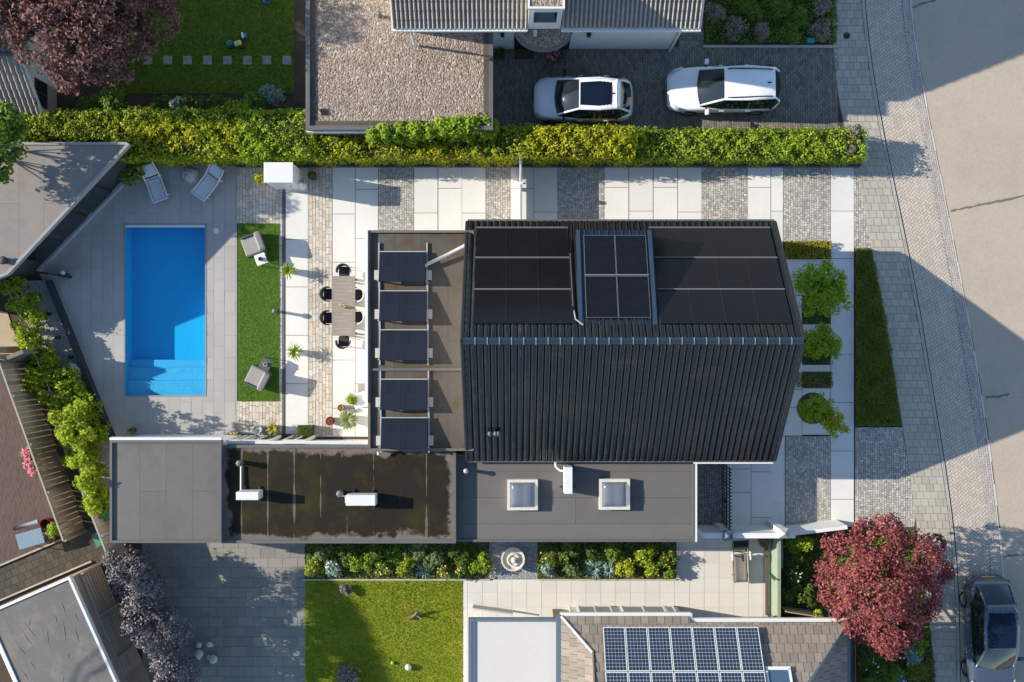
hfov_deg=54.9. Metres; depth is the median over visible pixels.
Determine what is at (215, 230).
skimmer lid
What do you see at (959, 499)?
parking strip
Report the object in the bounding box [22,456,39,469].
pink flower
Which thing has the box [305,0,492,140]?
gravel roof garage
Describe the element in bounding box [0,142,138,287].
pool house
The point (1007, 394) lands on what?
road crack
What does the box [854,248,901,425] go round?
ground cover
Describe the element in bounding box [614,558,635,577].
garden plant
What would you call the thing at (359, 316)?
dining chair
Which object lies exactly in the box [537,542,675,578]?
ground cover
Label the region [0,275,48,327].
shrub
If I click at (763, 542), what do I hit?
plant pot
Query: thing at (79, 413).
shrub
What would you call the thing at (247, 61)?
stepping stone
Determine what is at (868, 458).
grey setts
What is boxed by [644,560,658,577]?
garden plant
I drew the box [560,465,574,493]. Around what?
outdoor unit
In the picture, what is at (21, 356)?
timber gate
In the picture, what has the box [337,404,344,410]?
plant pot
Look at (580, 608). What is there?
window
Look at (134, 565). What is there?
purple shrub
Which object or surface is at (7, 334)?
sand path
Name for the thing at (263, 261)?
side table
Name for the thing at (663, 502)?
flat roof wing
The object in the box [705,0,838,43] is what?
ground cover
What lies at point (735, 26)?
heather
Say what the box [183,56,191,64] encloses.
stepping stone
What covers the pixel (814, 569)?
ground cover
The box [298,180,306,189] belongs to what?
white ornament
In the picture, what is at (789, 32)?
garden shrub
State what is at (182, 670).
purple shrub
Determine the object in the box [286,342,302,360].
plant pot
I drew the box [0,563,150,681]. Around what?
felt roof shed
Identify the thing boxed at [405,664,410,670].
ball
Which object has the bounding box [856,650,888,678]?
garden plant
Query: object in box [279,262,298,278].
plant pot
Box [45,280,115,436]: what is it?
retaining wall
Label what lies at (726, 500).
iron gate
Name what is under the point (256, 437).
window
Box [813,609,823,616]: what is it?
garden plant
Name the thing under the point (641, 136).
climbing shrub
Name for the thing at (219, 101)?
garden shrub
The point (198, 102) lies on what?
garden shrub
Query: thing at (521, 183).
white gate
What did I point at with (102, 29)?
copper tree
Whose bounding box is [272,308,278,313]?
bollard lamp
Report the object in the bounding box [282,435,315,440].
window
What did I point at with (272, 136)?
hedge
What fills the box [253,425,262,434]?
plant pot
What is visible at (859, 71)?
sidewalk
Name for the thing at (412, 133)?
climbing shrub
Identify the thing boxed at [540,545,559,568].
garden plant
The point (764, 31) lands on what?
heather
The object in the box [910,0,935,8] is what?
road crack
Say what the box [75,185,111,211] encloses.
glass door
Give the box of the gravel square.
[489,542,537,578]
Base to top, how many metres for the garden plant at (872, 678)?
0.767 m
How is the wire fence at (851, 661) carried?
on the soil
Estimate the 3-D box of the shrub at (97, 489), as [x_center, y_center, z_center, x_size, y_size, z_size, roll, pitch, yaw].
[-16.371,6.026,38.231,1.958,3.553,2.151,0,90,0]
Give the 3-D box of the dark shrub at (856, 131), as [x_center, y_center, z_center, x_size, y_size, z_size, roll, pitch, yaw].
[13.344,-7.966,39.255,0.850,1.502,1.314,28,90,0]
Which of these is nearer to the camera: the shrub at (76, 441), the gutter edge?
the shrub at (76, 441)
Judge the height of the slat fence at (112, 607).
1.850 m
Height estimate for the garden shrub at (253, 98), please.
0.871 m
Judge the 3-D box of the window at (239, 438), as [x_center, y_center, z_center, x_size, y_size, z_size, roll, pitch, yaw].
[-10.692,3.855,38.900,0.500,2.000,0.120,0,90,0]
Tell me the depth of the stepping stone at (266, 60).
39.96 m
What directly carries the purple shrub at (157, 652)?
on the tiled driveway at (281, 631)
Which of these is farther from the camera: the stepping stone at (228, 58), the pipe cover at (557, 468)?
the stepping stone at (228, 58)
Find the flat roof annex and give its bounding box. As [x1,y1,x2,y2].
[365,230,473,450]
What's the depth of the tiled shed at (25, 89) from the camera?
38.05 m
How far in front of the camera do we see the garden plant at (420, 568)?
39.79 m
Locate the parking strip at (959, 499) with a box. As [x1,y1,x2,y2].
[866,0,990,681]
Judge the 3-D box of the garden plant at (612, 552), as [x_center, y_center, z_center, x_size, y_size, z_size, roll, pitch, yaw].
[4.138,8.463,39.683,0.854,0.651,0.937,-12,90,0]
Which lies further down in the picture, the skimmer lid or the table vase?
the table vase
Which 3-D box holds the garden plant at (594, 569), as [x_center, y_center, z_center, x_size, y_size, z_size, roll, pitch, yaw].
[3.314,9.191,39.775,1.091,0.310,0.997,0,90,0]
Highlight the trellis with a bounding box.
[6,285,80,472]
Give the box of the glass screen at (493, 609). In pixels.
[473,604,512,614]
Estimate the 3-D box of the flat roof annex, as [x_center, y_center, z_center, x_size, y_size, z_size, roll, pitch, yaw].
[-3.454,-0.018,38.415,4.066,3.270,8.243,0,90,0]
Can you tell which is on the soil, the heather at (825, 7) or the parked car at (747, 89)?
the heather at (825, 7)
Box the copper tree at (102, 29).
[0,0,182,95]
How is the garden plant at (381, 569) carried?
on the soil
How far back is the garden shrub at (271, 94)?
39.25 m
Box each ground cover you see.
[304,542,489,578]
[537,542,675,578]
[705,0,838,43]
[784,240,832,258]
[785,536,858,609]
[796,372,833,387]
[802,306,831,323]
[803,339,833,364]
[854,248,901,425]
[858,530,935,681]
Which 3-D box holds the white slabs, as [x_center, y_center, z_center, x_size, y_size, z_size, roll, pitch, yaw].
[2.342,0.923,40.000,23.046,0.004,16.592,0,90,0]
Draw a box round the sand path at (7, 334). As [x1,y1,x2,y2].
[0,310,17,353]
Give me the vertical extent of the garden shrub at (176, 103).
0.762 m
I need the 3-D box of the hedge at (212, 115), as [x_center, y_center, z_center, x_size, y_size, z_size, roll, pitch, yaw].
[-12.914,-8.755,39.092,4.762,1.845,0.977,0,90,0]
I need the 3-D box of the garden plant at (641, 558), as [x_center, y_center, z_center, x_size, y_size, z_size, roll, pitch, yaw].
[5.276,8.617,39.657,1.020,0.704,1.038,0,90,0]
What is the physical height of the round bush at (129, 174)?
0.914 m
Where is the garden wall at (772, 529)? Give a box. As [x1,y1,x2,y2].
[697,520,847,540]
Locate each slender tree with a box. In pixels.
[790,258,853,317]
[798,392,841,431]
[803,322,842,359]
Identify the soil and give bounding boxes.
[0,0,933,681]
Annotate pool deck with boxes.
[40,163,236,436]
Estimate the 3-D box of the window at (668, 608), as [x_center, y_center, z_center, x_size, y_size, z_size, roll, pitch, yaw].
[6.321,10.758,38.900,0.400,2.000,0.100,0,90,0]
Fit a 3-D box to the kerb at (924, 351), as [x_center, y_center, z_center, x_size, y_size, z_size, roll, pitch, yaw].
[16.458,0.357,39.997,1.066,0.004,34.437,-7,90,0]
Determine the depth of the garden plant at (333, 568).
39.52 m
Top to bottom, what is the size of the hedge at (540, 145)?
2.131 m
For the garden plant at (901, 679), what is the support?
on the soil
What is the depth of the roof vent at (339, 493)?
36.95 m
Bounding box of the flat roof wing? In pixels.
[456,451,696,541]
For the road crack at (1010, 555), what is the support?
on the road
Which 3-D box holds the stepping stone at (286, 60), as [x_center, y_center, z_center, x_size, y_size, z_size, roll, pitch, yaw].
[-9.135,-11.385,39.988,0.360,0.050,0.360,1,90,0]
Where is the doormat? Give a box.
[515,49,533,58]
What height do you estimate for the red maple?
4.652 m
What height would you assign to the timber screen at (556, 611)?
1.200 m
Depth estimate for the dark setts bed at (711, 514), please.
40.01 m
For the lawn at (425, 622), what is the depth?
40.00 m
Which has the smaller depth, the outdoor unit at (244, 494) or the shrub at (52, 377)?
the outdoor unit at (244, 494)
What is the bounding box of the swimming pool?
[124,224,206,396]
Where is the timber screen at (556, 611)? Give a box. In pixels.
[552,609,560,616]
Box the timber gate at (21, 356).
[0,349,43,364]
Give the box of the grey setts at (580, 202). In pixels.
[378,168,830,240]
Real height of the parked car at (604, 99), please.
1.716 m
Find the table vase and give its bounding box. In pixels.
[338,302,345,309]
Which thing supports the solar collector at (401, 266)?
on the flat roof annex
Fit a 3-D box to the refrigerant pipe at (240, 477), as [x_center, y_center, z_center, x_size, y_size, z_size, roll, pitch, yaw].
[-10.220,5.173,37.190,0.070,0.090,0.929,0,90,0]
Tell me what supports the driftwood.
on the lawn at (425, 622)
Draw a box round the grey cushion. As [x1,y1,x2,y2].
[358,384,364,392]
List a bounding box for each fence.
[0,346,87,541]
[80,562,140,681]
[82,491,127,579]
[765,538,780,622]
[781,605,815,616]
[851,640,855,681]
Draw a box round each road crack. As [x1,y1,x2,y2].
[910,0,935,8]
[951,195,1023,211]
[985,393,1008,397]
[1003,554,1023,557]
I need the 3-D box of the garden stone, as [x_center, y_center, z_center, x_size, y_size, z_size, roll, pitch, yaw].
[-13.014,-6.673,39.682,0.660,0.636,0.722,0,90,0]
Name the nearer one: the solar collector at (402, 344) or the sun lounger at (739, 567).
the solar collector at (402, 344)
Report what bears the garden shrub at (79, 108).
on the soil
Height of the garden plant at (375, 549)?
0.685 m
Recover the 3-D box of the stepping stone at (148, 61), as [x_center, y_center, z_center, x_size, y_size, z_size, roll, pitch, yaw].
[-14.769,-11.385,39.988,0.360,0.050,0.360,-1,90,0]
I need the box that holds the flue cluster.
[488,431,500,435]
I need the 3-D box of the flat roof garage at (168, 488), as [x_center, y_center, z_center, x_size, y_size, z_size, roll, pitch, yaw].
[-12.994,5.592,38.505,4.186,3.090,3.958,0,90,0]
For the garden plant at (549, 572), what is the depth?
39.58 m
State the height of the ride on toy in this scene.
0.268 m
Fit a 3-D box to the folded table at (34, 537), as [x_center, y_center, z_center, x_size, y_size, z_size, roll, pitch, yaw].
[-19.197,7.879,39.640,1.050,0.721,0.620,-16,90,0]
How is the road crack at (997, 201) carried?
on the road
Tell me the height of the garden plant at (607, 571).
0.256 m
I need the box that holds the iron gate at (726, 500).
[721,464,731,529]
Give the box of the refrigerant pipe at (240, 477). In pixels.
[240,466,241,489]
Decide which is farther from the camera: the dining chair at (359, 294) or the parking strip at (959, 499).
the parking strip at (959, 499)
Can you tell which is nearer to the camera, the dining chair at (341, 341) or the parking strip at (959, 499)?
the dining chair at (341, 341)
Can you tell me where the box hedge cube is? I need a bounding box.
[297,425,313,435]
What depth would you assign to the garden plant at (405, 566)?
39.51 m
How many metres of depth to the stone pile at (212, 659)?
39.83 m
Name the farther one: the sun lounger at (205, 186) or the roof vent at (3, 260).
the sun lounger at (205, 186)
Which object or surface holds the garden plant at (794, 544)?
on the soil
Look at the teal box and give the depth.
39.78 m
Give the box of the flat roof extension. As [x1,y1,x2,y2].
[222,435,457,542]
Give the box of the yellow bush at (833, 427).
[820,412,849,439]
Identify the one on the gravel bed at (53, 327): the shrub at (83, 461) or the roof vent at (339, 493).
the shrub at (83, 461)
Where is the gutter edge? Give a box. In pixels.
[910,0,1004,577]
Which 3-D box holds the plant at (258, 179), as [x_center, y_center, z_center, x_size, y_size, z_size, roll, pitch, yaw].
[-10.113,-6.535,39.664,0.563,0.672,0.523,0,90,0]
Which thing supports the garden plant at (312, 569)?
on the soil
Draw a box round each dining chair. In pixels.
[319,286,332,301]
[319,310,331,324]
[335,336,351,348]
[336,263,351,275]
[352,287,364,301]
[355,309,364,323]
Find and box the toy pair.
[241,32,247,37]
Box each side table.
[254,252,269,265]
[258,357,274,370]
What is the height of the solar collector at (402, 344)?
0.449 m
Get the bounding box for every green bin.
[92,533,101,546]
[102,506,109,520]
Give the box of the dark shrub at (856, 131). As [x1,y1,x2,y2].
[843,123,862,154]
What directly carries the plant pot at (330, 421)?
on the beige setts at (319, 273)
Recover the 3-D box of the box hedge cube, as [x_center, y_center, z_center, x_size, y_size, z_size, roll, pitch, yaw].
[-8.308,3.616,39.714,0.634,0.572,0.480,0,90,0]
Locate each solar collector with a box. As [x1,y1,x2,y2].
[374,243,431,286]
[375,282,431,325]
[375,321,432,364]
[376,371,432,413]
[376,408,433,452]
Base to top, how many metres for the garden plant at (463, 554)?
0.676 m
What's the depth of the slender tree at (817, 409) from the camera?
38.14 m
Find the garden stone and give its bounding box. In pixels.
[182,167,198,184]
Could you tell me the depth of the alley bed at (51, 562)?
40.01 m
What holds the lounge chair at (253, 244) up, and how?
on the artificial lawn at (265, 315)
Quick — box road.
[911,0,1023,681]
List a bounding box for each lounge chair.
[240,231,266,257]
[244,364,271,390]
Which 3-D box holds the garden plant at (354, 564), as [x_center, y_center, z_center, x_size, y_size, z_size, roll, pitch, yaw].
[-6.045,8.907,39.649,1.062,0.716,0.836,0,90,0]
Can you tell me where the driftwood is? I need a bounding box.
[408,610,422,619]
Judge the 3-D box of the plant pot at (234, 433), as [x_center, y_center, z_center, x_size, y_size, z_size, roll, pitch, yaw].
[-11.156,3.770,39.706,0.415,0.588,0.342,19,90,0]
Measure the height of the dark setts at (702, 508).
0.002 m
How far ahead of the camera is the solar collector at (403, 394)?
36.64 m
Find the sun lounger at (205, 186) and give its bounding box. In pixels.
[191,163,223,201]
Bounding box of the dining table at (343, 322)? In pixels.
[332,276,356,335]
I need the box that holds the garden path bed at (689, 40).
[679,20,702,44]
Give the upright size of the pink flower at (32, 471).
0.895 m
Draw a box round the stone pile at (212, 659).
[194,641,217,663]
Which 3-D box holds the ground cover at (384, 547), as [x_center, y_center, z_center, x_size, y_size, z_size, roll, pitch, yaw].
[-4.649,8.748,39.871,7.541,0.332,1.757,0,90,0]
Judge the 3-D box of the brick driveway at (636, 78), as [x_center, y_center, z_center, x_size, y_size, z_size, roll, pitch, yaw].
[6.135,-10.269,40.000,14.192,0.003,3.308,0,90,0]
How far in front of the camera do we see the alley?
39.99 m
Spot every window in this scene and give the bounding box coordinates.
[34,77,47,108]
[227,435,253,440]
[242,435,281,440]
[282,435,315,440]
[577,606,612,611]
[620,606,666,611]
[664,606,676,611]
[765,666,792,681]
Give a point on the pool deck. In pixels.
(79, 291)
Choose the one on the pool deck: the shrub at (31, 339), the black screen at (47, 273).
the black screen at (47, 273)
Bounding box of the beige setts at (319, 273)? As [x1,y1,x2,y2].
[237,168,331,436]
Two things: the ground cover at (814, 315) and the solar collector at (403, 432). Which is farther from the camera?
the ground cover at (814, 315)
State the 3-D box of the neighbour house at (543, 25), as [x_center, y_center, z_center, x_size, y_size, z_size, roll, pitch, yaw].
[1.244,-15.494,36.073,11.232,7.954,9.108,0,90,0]
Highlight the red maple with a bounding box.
[810,512,955,660]
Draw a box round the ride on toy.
[226,37,244,48]
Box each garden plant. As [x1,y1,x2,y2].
[46,522,63,538]
[304,557,324,576]
[314,543,334,560]
[324,560,341,576]
[334,543,355,567]
[336,663,361,681]
[340,584,351,595]
[348,553,374,572]
[367,543,382,562]
[373,557,393,576]
[380,544,402,565]
[395,557,415,576]
[407,543,428,561]
[415,563,431,577]
[422,547,444,569]
[437,563,451,580]
[448,543,469,566]
[453,564,470,579]
[468,550,493,573]
[494,47,505,60]
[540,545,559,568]
[541,563,555,577]
[543,50,562,63]
[554,542,580,564]
[562,561,578,575]
[581,558,605,580]
[583,542,599,560]
[602,560,615,580]
[604,542,626,562]
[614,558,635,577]
[630,543,655,566]
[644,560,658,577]
[656,548,679,569]
[663,566,676,579]
[781,583,803,604]
[783,535,813,553]
[784,568,802,584]
[787,553,803,571]
[795,583,817,607]
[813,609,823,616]
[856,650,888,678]
[859,672,880,681]
[882,663,904,681]
[896,673,906,681]
[903,641,922,667]
[904,660,929,680]
[914,635,928,656]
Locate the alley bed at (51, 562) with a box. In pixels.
[0,526,104,598]
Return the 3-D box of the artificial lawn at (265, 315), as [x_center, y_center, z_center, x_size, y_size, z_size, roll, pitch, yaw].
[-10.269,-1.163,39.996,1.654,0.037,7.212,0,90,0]
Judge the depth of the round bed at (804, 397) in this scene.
39.99 m
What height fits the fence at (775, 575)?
1.130 m
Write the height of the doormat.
0.030 m
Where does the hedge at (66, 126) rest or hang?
on the soil
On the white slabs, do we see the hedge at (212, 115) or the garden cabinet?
the garden cabinet
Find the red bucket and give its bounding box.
[40,518,52,528]
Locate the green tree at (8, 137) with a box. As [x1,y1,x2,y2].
[0,99,29,184]
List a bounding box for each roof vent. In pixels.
[0,256,7,264]
[236,460,243,466]
[336,490,343,496]
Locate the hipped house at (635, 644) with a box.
[556,606,850,681]
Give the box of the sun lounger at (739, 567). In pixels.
[730,540,750,582]
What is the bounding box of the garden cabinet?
[264,162,301,188]
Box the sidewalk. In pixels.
[832,0,956,681]
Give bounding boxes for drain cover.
[843,32,849,38]
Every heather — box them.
[704,2,726,23]
[723,15,748,41]
[754,22,769,42]
[807,18,830,41]
[812,0,832,16]
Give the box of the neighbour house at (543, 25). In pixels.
[389,0,704,51]
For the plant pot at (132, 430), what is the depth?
39.59 m
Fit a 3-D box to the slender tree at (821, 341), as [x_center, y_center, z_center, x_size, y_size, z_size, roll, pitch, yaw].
[12.062,-0.004,39.010,1.816,1.988,1.496,0,90,0]
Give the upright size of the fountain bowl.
0.540 m
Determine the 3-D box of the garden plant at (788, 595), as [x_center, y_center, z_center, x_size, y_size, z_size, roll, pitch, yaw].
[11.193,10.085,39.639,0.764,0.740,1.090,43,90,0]
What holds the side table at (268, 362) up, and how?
on the artificial lawn at (265, 315)
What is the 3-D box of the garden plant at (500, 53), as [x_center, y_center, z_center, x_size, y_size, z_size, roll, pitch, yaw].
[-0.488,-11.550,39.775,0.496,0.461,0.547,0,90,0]
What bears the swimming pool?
in the pool deck
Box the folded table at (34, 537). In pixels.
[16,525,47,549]
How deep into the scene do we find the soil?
40.02 m
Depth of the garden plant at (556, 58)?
39.62 m
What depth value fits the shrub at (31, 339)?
39.01 m
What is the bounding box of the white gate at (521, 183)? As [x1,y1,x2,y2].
[519,156,525,218]
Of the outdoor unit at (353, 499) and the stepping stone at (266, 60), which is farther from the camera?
the stepping stone at (266, 60)
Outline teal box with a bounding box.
[807,38,814,42]
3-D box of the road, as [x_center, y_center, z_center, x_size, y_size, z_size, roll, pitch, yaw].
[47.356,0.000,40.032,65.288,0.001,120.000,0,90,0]
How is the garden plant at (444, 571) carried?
on the soil
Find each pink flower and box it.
[18,445,36,459]
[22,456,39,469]
[27,462,42,477]
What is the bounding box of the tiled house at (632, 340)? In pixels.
[460,219,805,463]
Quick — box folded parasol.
[13,519,39,530]
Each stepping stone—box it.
[143,56,151,64]
[163,56,171,64]
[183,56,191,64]
[203,56,211,64]
[223,56,231,64]
[243,56,251,64]
[262,56,270,64]
[282,56,290,64]
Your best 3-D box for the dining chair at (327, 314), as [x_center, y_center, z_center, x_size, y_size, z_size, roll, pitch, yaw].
[-7.372,-0.928,39.580,0.566,0.844,0.608,0,90,0]
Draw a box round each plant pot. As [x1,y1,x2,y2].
[44,534,55,543]
[126,427,136,434]
[229,430,239,435]
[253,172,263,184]
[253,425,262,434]
[265,422,279,434]
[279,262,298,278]
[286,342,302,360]
[307,171,316,179]
[326,417,334,425]
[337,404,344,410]
[338,408,357,430]
[345,392,357,405]
[758,538,768,546]
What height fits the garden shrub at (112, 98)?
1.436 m
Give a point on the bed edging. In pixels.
(615, 579)
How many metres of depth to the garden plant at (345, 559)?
39.54 m
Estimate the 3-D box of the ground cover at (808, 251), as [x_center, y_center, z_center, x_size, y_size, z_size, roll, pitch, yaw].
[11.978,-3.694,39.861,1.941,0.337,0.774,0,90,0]
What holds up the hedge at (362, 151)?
on the soil
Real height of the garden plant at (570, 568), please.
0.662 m
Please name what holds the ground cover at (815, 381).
on the soil
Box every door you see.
[26,238,62,261]
[51,211,87,236]
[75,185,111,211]
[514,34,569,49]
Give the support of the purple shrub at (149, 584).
on the tiled driveway at (281, 631)
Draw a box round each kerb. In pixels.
[0,539,91,600]
[862,0,959,681]
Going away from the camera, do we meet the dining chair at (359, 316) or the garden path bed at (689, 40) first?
the dining chair at (359, 316)
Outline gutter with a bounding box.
[902,0,1001,575]
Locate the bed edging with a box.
[303,45,838,580]
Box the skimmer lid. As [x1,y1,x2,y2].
[213,228,218,232]
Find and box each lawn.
[114,0,293,93]
[238,223,278,400]
[305,581,462,681]
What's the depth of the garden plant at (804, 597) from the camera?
39.44 m
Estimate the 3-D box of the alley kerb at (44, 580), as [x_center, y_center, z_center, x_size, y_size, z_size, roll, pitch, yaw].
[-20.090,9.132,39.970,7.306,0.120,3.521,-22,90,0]
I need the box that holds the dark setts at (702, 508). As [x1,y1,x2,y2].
[697,464,725,524]
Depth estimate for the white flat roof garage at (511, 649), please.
37.50 m
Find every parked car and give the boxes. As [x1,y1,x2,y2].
[533,69,632,124]
[666,59,780,115]
[959,574,1023,681]
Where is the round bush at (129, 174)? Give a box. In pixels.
[118,162,145,186]
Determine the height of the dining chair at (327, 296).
0.844 m
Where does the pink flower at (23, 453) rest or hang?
on the brick patio
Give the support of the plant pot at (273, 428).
on the beige setts at (319, 273)
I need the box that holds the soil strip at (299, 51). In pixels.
[294,0,304,103]
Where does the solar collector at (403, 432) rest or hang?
on the flat roof annex
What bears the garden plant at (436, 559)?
on the soil
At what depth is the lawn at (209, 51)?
40.00 m
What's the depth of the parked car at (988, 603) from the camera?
38.81 m
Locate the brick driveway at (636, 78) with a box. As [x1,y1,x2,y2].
[493,47,837,128]
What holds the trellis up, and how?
on the soil
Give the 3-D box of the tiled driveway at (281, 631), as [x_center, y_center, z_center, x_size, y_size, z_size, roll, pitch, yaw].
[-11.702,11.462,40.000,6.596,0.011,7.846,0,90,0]
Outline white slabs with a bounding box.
[286,168,853,567]
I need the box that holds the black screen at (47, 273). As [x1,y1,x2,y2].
[33,271,71,277]
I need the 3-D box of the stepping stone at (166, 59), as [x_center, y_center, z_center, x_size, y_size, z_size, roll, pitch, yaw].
[-13.962,-11.385,39.988,0.360,0.050,0.360,1,90,0]
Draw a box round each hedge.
[2,107,127,141]
[111,117,255,167]
[120,105,241,128]
[233,107,320,167]
[309,134,498,168]
[491,122,637,168]
[631,125,869,168]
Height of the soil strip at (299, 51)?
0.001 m
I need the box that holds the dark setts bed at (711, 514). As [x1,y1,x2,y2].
[697,464,726,524]
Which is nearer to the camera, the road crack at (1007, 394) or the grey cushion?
the grey cushion
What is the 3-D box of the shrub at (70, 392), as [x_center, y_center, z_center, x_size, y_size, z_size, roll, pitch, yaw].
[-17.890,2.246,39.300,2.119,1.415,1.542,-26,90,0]
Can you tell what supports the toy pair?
on the lawn at (209, 51)
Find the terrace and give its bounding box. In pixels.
[463,532,772,681]
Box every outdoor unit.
[236,486,262,500]
[346,489,376,506]
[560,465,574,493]
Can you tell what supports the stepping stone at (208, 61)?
on the lawn at (209, 51)
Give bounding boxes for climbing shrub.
[364,112,498,143]
[626,130,647,156]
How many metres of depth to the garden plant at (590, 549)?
39.60 m
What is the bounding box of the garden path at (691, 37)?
[679,11,703,46]
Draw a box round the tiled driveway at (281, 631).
[142,543,304,681]
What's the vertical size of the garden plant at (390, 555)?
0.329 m
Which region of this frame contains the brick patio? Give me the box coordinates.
[0,369,84,563]
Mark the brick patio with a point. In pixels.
(18, 486)
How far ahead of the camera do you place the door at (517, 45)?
39.58 m
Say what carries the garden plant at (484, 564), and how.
on the soil
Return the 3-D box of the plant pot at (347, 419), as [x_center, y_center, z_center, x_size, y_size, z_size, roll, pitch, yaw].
[-6.583,3.147,39.709,0.861,0.582,0.943,0,90,0]
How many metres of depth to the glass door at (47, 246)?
38.93 m
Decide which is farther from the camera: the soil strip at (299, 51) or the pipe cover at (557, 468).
the soil strip at (299, 51)
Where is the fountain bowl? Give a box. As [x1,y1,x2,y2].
[501,547,524,570]
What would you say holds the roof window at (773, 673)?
in the hipped house at (635, 644)
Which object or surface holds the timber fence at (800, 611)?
on the soil
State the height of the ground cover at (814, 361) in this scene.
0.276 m
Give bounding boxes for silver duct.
[425,244,463,266]
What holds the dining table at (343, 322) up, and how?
on the white slabs
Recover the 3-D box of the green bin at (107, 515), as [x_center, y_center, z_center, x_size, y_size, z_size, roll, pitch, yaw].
[-16.151,6.841,39.572,0.380,0.855,0.550,-25,90,0]
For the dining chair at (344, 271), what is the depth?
39.52 m
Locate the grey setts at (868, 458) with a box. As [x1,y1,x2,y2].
[786,168,915,526]
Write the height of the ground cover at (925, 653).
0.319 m
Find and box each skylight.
[507,479,537,509]
[599,478,629,509]
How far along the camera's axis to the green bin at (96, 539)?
39.15 m
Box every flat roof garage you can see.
[109,434,241,542]
[468,617,555,681]
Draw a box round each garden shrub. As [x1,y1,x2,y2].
[74,94,103,114]
[82,85,129,113]
[149,94,170,110]
[167,96,187,108]
[181,94,208,109]
[208,93,235,111]
[224,96,251,111]
[242,91,267,112]
[258,83,285,106]
[736,0,762,21]
[771,0,792,19]
[778,21,801,44]
[791,5,812,30]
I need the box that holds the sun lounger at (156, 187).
[137,162,169,203]
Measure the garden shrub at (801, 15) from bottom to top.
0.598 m
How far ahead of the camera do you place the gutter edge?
40.02 m
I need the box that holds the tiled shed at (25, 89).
[0,12,56,119]
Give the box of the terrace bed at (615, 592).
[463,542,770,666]
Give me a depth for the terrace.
40.00 m
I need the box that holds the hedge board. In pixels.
[235,163,860,167]
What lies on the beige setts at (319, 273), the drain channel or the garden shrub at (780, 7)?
the drain channel
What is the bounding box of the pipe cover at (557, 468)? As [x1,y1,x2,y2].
[554,462,563,471]
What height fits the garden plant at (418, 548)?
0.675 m
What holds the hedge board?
on the soil
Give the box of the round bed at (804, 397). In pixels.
[797,393,825,423]
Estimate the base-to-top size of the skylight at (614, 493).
0.450 m
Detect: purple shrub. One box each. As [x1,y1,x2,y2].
[101,544,155,593]
[108,570,166,618]
[120,592,178,649]
[142,618,194,675]
[153,653,201,681]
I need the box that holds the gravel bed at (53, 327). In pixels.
[20,280,109,492]
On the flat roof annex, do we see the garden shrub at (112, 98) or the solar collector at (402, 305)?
the solar collector at (402, 305)
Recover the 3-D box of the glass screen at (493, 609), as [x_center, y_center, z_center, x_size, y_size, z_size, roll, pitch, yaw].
[-0.771,10.828,39.750,1.632,0.500,0.060,8,90,0]
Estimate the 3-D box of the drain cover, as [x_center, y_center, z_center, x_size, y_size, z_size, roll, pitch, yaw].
[13.577,-12.385,39.996,0.280,0.005,0.280,0,90,0]
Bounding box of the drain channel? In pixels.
[282,189,284,433]
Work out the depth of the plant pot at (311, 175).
39.49 m
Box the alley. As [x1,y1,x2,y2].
[0,522,109,597]

